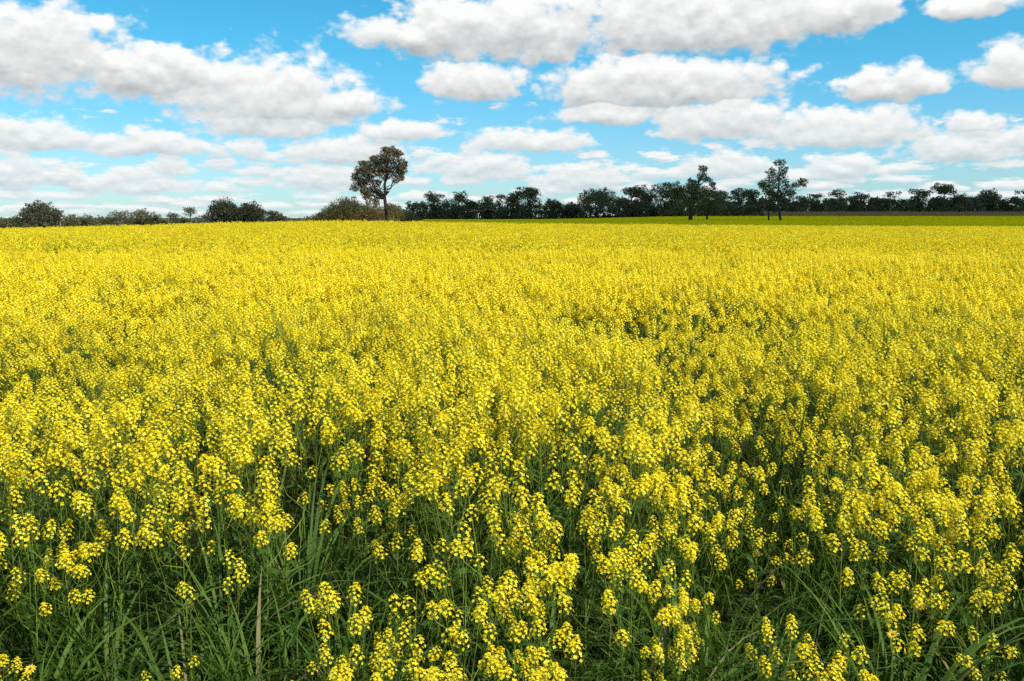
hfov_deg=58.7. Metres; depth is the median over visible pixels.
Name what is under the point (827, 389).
canola plant
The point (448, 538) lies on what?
canola plant
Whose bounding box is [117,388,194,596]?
canola plant
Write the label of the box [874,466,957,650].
canola plant
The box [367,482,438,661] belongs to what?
canola plant
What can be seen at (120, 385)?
canola plant
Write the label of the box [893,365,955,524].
canola plant
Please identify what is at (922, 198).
gum tree
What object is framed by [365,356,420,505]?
canola plant
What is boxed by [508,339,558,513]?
canola plant
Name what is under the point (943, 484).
canola plant
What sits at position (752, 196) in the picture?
gum tree
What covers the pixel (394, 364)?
canola plant
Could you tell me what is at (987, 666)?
grass tuft
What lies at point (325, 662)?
canola plant
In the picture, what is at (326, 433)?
canola plant
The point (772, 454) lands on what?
canola plant
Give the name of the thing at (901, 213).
fallow field
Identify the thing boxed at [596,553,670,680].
canola plant
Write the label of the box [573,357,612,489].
canola plant
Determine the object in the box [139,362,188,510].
canola plant
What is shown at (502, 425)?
canola plant
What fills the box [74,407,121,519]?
canola plant
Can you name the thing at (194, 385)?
canola plant
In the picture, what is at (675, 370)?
canola plant
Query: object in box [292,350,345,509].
canola plant
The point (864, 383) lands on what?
canola plant
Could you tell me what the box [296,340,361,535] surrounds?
canola plant
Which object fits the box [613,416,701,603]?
canola plant
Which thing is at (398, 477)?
canola plant
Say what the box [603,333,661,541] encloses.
canola plant
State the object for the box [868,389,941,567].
canola plant
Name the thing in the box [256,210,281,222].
gum tree
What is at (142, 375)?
canola plant
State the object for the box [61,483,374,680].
grass tuft
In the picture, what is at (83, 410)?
canola plant
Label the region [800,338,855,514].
canola plant
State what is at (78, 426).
canola plant
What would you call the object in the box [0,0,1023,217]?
sky
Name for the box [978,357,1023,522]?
canola plant
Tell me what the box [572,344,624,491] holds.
canola plant
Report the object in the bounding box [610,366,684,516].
canola plant
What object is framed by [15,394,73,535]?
canola plant
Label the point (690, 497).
canola plant
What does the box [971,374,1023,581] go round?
canola plant
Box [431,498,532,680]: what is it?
canola plant
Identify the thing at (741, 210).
woodland
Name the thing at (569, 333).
canola plant
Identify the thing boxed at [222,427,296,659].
canola plant
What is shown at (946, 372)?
canola plant
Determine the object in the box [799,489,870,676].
canola plant
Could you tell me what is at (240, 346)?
canola plant
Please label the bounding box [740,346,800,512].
canola plant
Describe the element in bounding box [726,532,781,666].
canola plant
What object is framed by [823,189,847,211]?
gum tree
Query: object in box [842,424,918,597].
canola plant
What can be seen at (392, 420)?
canola plant
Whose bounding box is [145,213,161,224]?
gum tree
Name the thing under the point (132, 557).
canola plant
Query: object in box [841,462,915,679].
canola plant
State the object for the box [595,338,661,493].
canola plant
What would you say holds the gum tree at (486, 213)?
on the ground at (772, 604)
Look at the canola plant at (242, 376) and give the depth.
5.92 m
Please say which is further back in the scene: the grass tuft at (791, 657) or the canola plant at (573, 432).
the canola plant at (573, 432)
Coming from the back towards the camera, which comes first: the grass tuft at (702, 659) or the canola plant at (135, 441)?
the canola plant at (135, 441)
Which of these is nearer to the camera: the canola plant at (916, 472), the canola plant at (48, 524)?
the canola plant at (48, 524)
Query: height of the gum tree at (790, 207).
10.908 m
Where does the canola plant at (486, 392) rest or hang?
on the ground at (772, 604)
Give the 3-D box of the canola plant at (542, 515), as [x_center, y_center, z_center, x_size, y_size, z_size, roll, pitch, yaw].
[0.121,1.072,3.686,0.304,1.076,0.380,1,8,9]
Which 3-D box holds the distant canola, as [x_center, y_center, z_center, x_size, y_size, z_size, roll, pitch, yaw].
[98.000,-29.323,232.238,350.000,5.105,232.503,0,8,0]
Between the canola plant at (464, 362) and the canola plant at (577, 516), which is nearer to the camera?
the canola plant at (577, 516)
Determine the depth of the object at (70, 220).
295.60 m
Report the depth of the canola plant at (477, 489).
4.88 m
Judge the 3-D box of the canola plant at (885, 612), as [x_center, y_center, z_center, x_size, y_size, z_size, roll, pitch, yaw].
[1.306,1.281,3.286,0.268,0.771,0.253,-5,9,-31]
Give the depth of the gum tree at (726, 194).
414.27 m
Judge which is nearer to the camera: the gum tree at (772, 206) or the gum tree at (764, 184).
the gum tree at (764, 184)
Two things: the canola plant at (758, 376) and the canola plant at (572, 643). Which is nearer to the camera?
the canola plant at (572, 643)
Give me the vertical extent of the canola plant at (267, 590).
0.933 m
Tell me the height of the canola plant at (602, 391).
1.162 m
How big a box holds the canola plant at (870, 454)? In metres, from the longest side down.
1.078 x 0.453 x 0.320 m
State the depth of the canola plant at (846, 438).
4.51 m
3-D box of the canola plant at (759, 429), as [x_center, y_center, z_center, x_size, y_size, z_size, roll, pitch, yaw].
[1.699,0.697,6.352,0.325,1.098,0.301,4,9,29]
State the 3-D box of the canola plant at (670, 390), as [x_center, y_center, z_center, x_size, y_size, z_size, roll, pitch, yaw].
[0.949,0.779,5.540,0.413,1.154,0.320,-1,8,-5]
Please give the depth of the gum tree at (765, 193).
225.24 m
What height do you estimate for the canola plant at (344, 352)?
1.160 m
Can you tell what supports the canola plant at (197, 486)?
on the ground at (772, 604)
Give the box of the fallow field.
[694,211,1023,215]
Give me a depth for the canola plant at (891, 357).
6.17 m
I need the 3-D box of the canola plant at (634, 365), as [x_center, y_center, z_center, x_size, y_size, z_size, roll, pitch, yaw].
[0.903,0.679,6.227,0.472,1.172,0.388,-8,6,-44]
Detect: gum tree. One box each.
[54,210,65,226]
[105,210,130,226]
[128,208,156,225]
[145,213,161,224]
[166,212,179,223]
[183,207,196,223]
[229,203,253,222]
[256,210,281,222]
[271,213,288,221]
[307,213,317,220]
[409,202,428,218]
[421,191,448,218]
[440,190,469,218]
[460,199,478,218]
[475,195,503,218]
[493,190,529,218]
[511,186,540,218]
[543,198,566,218]
[611,196,629,217]
[615,184,652,217]
[638,191,662,216]
[648,182,683,215]
[661,165,715,219]
[662,188,688,216]
[688,187,727,219]
[714,190,734,214]
[727,187,751,213]
[741,189,767,212]
[757,159,808,219]
[757,182,774,219]
[762,193,783,212]
[783,195,807,211]
[803,193,824,210]
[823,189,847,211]
[841,194,866,210]
[853,192,879,210]
[869,198,887,210]
[883,191,901,210]
[894,198,914,210]
[907,188,932,211]
[929,182,966,211]
[966,197,984,210]
[993,196,1019,210]
[1011,190,1023,211]
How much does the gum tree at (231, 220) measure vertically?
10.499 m
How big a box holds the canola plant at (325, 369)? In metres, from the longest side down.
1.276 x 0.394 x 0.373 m
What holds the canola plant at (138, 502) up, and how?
on the ground at (772, 604)
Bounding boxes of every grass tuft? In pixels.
[0,546,260,680]
[14,595,147,680]
[26,601,322,680]
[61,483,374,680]
[61,529,424,680]
[96,448,481,666]
[220,610,468,680]
[447,580,669,680]
[480,538,867,680]
[517,549,893,680]
[650,610,865,680]
[669,388,917,564]
[692,556,1023,680]
[815,509,1023,680]
[815,606,1023,680]
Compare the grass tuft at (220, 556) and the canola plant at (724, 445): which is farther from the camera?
the canola plant at (724, 445)
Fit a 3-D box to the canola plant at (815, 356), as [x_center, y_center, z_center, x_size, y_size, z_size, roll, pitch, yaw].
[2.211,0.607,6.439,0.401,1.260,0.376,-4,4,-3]
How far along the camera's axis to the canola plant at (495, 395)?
6.20 m
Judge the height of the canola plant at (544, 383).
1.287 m
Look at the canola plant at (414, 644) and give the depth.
3.09 m
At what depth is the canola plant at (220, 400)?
5.64 m
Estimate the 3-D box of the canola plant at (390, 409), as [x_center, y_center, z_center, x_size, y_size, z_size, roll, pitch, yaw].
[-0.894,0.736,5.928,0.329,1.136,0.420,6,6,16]
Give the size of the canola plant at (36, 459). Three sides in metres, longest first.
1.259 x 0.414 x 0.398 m
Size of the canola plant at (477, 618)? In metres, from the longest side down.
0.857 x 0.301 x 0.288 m
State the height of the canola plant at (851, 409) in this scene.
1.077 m
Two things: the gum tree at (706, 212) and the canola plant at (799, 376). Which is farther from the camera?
the gum tree at (706, 212)
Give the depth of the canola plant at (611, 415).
5.31 m
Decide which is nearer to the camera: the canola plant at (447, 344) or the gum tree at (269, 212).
the canola plant at (447, 344)
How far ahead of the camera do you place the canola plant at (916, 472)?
4.24 m
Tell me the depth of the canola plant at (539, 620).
3.23 m
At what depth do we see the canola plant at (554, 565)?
3.32 m
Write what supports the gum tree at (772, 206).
on the ground at (772, 604)
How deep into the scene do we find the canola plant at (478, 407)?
4.40 m
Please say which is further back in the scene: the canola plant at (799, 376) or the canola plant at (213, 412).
the canola plant at (799, 376)
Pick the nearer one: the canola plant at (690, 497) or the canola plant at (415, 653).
the canola plant at (415, 653)
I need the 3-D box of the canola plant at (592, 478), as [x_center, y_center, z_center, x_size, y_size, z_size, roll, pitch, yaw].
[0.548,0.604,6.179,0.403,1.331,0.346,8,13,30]
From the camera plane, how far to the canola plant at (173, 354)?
6.38 m
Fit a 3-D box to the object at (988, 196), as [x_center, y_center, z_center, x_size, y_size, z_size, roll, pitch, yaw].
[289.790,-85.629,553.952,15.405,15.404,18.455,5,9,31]
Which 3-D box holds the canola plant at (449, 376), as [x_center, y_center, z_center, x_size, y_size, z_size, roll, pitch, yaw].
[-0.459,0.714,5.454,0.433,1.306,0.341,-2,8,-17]
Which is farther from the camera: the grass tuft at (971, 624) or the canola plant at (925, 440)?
the canola plant at (925, 440)
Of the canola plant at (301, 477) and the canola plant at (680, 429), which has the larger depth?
the canola plant at (680, 429)
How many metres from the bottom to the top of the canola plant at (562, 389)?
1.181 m
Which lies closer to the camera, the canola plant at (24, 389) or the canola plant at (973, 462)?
the canola plant at (973, 462)
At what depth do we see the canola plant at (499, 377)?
5.32 m
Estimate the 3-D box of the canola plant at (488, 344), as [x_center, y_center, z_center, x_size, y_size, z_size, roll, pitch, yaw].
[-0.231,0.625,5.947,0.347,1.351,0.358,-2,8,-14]
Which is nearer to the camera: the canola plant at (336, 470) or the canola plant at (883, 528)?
the canola plant at (883, 528)
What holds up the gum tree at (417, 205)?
on the ground at (772, 604)
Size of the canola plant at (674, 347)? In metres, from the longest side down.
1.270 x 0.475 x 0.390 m
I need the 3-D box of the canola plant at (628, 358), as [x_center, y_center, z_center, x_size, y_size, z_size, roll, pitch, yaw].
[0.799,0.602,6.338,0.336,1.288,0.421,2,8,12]
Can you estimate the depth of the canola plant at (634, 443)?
4.20 m
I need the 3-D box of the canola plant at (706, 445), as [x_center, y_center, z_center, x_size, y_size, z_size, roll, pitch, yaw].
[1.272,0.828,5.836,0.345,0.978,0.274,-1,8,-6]
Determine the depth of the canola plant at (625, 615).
4.15 m
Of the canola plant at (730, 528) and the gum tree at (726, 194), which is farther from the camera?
the gum tree at (726, 194)
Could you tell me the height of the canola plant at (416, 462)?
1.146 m
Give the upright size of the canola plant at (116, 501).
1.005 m
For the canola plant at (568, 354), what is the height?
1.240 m
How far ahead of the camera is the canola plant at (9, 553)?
4.46 m
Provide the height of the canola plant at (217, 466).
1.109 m
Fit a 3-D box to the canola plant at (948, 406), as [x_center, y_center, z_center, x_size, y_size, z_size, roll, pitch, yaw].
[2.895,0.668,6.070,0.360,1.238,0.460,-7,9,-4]
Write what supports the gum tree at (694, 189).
on the ground at (772, 604)
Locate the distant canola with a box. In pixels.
[404,216,1023,226]
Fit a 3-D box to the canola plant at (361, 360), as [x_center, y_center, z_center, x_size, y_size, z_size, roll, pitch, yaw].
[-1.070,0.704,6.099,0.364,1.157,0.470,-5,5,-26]
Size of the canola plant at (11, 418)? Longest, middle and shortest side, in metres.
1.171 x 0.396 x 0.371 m
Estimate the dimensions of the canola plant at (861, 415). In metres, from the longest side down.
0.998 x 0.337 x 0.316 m
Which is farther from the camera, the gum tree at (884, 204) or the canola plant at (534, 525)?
the gum tree at (884, 204)
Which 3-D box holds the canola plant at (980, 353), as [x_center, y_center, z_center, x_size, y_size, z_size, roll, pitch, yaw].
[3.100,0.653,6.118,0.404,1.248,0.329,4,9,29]
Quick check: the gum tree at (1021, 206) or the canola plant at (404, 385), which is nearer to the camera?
the canola plant at (404, 385)
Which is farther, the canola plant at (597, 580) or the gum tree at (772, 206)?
the gum tree at (772, 206)
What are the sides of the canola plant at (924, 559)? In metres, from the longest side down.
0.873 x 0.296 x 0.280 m
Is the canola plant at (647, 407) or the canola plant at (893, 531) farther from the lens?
the canola plant at (647, 407)
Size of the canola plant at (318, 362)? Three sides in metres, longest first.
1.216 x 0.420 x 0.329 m
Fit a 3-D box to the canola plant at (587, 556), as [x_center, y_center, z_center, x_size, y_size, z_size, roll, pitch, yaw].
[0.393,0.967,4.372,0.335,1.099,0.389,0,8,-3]
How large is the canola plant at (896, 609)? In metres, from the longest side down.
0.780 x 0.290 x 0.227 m
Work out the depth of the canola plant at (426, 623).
3.40 m
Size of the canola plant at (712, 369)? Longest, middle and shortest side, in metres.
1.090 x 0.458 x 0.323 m
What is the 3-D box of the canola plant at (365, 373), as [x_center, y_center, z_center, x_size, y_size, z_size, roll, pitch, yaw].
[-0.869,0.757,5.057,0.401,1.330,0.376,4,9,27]
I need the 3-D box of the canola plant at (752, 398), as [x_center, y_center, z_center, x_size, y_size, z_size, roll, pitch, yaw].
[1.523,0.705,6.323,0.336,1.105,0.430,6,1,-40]
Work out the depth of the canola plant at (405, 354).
6.68 m
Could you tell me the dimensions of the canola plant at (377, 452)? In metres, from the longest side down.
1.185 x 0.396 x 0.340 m
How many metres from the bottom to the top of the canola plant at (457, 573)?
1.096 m
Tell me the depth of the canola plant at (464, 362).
6.30 m
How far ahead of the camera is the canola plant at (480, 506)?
5.41 m
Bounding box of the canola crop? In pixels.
[0,219,1023,680]
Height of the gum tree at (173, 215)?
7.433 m
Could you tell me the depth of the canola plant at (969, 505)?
4.21 m
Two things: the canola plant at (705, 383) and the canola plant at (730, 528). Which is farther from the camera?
the canola plant at (705, 383)
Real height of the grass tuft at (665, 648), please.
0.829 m
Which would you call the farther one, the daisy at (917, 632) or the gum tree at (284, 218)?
the gum tree at (284, 218)
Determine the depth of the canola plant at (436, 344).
5.86 m
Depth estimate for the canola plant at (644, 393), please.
6.37 m
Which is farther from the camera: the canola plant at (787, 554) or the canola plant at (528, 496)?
the canola plant at (528, 496)
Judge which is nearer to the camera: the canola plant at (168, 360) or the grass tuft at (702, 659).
the grass tuft at (702, 659)
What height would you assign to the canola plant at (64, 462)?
1.194 m
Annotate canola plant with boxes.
[0,395,65,614]
[0,401,59,586]
[0,417,68,605]
[0,429,59,631]
[0,442,72,634]
[0,455,37,654]
[0,517,80,680]
[1,377,74,520]
[1,410,64,594]
[9,473,114,679]
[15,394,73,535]
[19,389,94,548]
[35,541,94,680]
[38,414,125,606]
[40,412,86,553]
[44,386,129,587]
[50,402,146,632]
[65,404,152,640]
[67,349,105,524]
[72,471,147,671]
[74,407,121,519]
[79,399,165,576]
[80,408,170,618]
[88,441,174,662]
[100,367,153,498]
[101,369,173,530]
[103,441,180,657]
[107,370,166,505]
[107,389,171,556]
[112,436,197,676]
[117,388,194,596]
[120,420,194,632]
[122,375,193,518]
[124,393,208,580]
[131,367,197,549]
[136,483,220,676]
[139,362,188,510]
[150,331,209,506]
[153,366,217,554]
[158,359,221,517]
[164,394,242,610]
[168,366,212,515]
[168,398,233,550]
[174,408,256,619]
[175,545,249,676]
[178,417,269,622]
[182,445,272,644]
[184,386,239,543]
[188,353,245,512]
[196,356,252,531]
[205,376,270,559]
[206,408,289,622]
[209,368,257,521]
[218,393,291,575]
[221,397,294,612]
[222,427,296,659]
[224,387,288,562]
[225,491,298,680]
[226,335,284,481]
[233,370,306,561]
[237,349,295,506]
[245,466,331,665]
[253,366,328,565]
[255,372,341,551]
[260,388,346,594]
[283,384,343,534]
[291,643,353,680]
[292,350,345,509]
[294,376,342,493]
[295,371,344,567]
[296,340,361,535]
[300,581,372,680]
[306,350,365,520]
[310,386,385,589]
[311,356,384,585]
[315,349,372,548]
[315,441,387,601]
[318,343,365,489]
[318,371,384,573]
[319,357,382,574]
[322,394,359,509]
[324,359,378,529]
[328,642,396,680]
[332,392,405,604]
[333,478,398,619]
[347,422,413,591]
[348,355,398,516]
[353,364,400,496]
[353,364,405,528]
[358,352,408,491]
[363,379,425,585]
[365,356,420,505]
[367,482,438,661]
[368,631,424,680]
[369,328,425,534]
[374,622,441,680]
[375,350,446,585]
[375,369,426,530]
[375,538,450,679]
[378,363,432,542]
[380,340,439,552]
[385,429,450,608]
[386,392,440,551]
[389,363,438,518]
[394,373,430,486]
[395,420,465,647]
[398,355,466,536]
[399,354,444,517]
[400,348,442,478]
[400,595,469,680]
[401,449,481,673]
[402,332,455,535]
[403,333,461,512]
[403,417,481,619]
[408,426,500,666]
[411,402,469,567]
[411,433,488,601]
[412,521,517,680]
[414,666,442,680]
[415,318,465,480]
[415,341,481,514]
[422,388,510,638]
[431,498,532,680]
[437,328,487,501]
[438,584,508,680]
[439,355,497,563]
[443,378,506,603]
[444,340,507,515]
[449,331,500,529]
[458,365,517,557]
[459,377,550,632]
[462,320,517,496]
[462,346,507,504]
[466,364,535,574]
[468,367,531,546]
[469,355,535,538]
[470,342,524,521]
[472,336,531,522]
[477,351,552,583]
[477,391,559,598]
[477,449,563,667]
[479,341,532,526]
[482,575,563,680]
[484,625,523,680]
[489,360,557,556]
[489,531,575,680]
[492,553,578,679]
[492,649,547,680]
[494,337,543,484]
[496,372,562,548]
[502,366,562,530]
[503,486,581,679]
[506,314,573,504]
[506,349,565,546]
[506,401,580,621]
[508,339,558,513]
[508,384,568,575]
[516,384,595,638]
[518,325,563,482]
[518,405,560,521]
[523,338,571,498]
[523,349,577,537]
[524,364,586,554]
[524,622,583,680]
[525,319,576,516]
[525,393,622,630]
[534,343,579,477]
[537,381,600,594]
[547,510,629,678]
[551,340,608,505]
[561,431,629,654]
[564,353,606,490]
[565,374,616,542]
[568,373,639,531]
[568,433,661,633]
[569,337,624,499]
[570,390,630,571]
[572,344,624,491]
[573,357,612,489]
[578,371,635,501]
[579,333,637,532]
[581,338,627,504]
[582,476,655,680]
[589,425,681,607]
[593,413,664,628]
[594,409,665,641]
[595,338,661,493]
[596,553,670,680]
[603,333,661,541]
[603,337,650,516]
[604,526,676,680]
[610,357,671,519]
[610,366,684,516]
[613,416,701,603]
[615,336,677,478]
[616,365,682,561]
[619,371,669,499]
[626,398,684,560]
[627,472,701,643]
[629,520,697,675]
[635,372,706,555]
[636,395,701,594]
[640,634,686,680]
[644,401,712,582]
[646,356,698,533]
[648,587,702,680]
[651,468,721,624]
[654,448,715,621]
[663,584,720,680]
[666,400,700,516]
[668,373,721,514]
[670,399,713,548]
[672,381,697,482]
[673,498,742,637]
[685,375,721,510]
[689,462,754,623]
[690,394,736,520]
[698,357,760,501]
[699,350,761,499]
[706,396,757,516]
[708,363,768,513]
[712,382,762,506]
[712,408,768,531]
[719,462,776,602]
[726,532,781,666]
[727,496,793,644]
[733,362,778,489]
[736,381,786,523]
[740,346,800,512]
[740,377,805,516]
[744,614,818,680]
[753,372,808,517]
[756,505,831,656]
[763,401,810,523]
[770,351,837,513]
[777,336,834,479]
[778,326,846,507]
[779,455,836,634]
[780,401,849,541]
[782,427,834,582]
[784,462,881,654]
[791,338,849,509]
[791,361,846,514]
[795,643,868,680]
[797,373,861,529]
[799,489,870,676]
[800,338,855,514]
[802,430,877,648]
[811,372,865,512]
[815,361,889,559]
[816,387,866,533]
[820,447,923,658]
[821,385,871,551]
[822,437,872,624]
[826,369,894,524]
[828,348,890,522]
[831,591,925,680]
[834,477,935,647]
[837,397,904,580]
[840,354,912,537]
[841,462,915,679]
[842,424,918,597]
[843,383,898,516]
[852,375,911,518]
[855,360,929,531]
[859,423,923,607]
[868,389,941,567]
[870,338,936,516]
[872,571,955,680]
[873,525,953,679]
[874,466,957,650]
[876,438,948,645]
[882,447,957,594]
[888,405,949,563]
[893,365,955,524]
[896,472,966,651]
[902,494,969,680]
[903,404,988,572]
[907,362,965,522]
[907,470,971,642]
[909,347,977,499]
[910,489,968,647]
[912,362,990,571]
[912,385,1012,590]
[917,485,998,676]
[925,365,999,588]
[929,552,1003,676]
[933,400,1010,578]
[935,474,999,644]
[943,346,1012,500]
[943,522,1017,677]
[945,438,1011,613]
[945,551,1019,680]
[954,383,1022,514]
[954,626,1018,680]
[957,426,1023,596]
[964,422,1023,625]
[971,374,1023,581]
[971,486,1023,658]
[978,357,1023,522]
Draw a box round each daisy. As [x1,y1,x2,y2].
[24,664,35,680]
[886,629,898,680]
[914,602,923,679]
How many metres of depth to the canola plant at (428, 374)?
6.06 m
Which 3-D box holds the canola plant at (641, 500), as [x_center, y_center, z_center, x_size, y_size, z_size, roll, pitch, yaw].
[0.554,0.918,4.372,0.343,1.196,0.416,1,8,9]
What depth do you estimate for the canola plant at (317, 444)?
5.28 m
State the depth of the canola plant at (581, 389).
5.49 m
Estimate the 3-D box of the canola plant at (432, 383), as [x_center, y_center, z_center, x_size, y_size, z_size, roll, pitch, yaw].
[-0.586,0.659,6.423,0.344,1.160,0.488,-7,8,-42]
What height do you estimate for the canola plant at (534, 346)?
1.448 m
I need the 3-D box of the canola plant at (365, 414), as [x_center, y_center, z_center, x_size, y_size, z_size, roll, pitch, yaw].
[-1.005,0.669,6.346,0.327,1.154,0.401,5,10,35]
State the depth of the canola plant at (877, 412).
5.13 m
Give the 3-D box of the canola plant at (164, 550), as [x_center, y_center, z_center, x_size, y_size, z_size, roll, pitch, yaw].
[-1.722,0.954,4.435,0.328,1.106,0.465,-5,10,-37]
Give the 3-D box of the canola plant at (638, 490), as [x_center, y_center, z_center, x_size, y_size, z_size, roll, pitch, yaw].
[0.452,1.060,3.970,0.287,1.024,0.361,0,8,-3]
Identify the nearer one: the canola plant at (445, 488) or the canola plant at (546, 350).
the canola plant at (445, 488)
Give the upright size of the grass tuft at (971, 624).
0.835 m
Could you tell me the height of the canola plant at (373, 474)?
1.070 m
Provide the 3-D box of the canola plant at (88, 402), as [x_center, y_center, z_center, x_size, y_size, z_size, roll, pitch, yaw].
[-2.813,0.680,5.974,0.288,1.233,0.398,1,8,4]
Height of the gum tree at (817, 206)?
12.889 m
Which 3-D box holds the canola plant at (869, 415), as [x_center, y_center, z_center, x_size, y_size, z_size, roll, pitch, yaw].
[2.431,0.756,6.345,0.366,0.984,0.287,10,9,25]
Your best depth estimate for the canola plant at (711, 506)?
4.63 m
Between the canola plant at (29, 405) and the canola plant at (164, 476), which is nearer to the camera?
the canola plant at (164, 476)
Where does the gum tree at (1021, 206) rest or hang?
on the ground at (772, 604)
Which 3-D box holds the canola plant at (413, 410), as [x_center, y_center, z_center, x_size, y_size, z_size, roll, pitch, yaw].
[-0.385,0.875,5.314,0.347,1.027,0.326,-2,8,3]
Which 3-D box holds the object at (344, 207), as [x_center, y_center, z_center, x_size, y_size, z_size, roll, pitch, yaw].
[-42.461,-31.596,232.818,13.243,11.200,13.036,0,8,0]
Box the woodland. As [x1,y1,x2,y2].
[0,196,1022,227]
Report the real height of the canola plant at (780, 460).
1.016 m
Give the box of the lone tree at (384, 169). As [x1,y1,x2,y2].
[349,145,408,221]
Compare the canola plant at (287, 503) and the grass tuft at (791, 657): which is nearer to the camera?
the grass tuft at (791, 657)
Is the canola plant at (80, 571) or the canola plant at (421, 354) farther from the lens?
the canola plant at (421, 354)
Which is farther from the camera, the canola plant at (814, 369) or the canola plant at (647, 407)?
the canola plant at (814, 369)
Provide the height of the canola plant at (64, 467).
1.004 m
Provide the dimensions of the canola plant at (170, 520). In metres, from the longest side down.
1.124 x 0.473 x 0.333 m
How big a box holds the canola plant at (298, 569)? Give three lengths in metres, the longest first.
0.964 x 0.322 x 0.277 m
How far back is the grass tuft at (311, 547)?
4.39 m
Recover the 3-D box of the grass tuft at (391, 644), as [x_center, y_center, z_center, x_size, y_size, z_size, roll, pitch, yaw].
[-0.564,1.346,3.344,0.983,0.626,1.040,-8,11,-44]
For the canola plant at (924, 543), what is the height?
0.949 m
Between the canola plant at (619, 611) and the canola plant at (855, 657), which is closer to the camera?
the canola plant at (855, 657)
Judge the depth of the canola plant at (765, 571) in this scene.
4.37 m
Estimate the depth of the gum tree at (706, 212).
233.15 m
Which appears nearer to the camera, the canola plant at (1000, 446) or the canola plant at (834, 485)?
the canola plant at (834, 485)
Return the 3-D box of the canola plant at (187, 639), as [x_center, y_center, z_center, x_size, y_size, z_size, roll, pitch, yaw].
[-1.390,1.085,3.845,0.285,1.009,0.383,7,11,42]
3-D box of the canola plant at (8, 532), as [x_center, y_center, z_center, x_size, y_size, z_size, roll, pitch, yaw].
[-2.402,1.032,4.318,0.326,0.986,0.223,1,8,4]
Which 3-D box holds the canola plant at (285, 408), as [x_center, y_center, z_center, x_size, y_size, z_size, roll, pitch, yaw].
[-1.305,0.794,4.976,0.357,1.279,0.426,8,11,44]
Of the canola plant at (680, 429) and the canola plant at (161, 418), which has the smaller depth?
the canola plant at (161, 418)
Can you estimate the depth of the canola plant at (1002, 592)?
3.55 m
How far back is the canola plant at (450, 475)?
4.78 m
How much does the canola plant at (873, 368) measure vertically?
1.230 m
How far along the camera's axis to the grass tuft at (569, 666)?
3.65 m
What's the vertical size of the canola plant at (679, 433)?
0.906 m
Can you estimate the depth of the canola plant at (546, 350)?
5.95 m
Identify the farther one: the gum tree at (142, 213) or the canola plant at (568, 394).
the gum tree at (142, 213)
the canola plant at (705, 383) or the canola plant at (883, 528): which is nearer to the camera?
the canola plant at (883, 528)
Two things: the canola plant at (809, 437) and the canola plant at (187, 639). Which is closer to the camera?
the canola plant at (187, 639)
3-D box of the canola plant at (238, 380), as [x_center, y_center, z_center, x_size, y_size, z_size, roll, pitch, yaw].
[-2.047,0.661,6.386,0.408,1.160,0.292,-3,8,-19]
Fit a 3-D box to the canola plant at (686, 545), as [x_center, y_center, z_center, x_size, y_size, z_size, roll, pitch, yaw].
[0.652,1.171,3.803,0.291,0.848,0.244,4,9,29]
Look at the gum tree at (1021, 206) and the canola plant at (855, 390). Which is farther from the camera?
the gum tree at (1021, 206)
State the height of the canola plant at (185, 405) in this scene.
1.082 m
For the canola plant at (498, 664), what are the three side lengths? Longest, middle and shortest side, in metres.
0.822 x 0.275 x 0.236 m
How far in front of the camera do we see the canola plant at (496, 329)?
6.42 m
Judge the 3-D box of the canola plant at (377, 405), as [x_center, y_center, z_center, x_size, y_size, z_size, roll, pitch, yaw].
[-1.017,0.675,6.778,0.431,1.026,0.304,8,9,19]
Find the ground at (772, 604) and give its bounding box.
[0,216,1023,680]
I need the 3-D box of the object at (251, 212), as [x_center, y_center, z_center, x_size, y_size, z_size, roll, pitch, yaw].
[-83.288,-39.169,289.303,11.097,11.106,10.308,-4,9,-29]
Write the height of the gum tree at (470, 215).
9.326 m
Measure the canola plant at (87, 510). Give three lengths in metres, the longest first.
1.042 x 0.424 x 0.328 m
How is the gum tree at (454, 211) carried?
on the ground at (772, 604)
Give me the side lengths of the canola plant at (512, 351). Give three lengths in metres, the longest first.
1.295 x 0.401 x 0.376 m
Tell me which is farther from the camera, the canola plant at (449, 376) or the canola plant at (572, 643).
the canola plant at (449, 376)
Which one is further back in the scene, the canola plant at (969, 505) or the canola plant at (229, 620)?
the canola plant at (969, 505)
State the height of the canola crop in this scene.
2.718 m
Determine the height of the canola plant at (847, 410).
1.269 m
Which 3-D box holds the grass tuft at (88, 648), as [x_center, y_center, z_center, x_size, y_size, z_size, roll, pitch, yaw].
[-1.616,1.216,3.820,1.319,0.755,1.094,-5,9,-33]

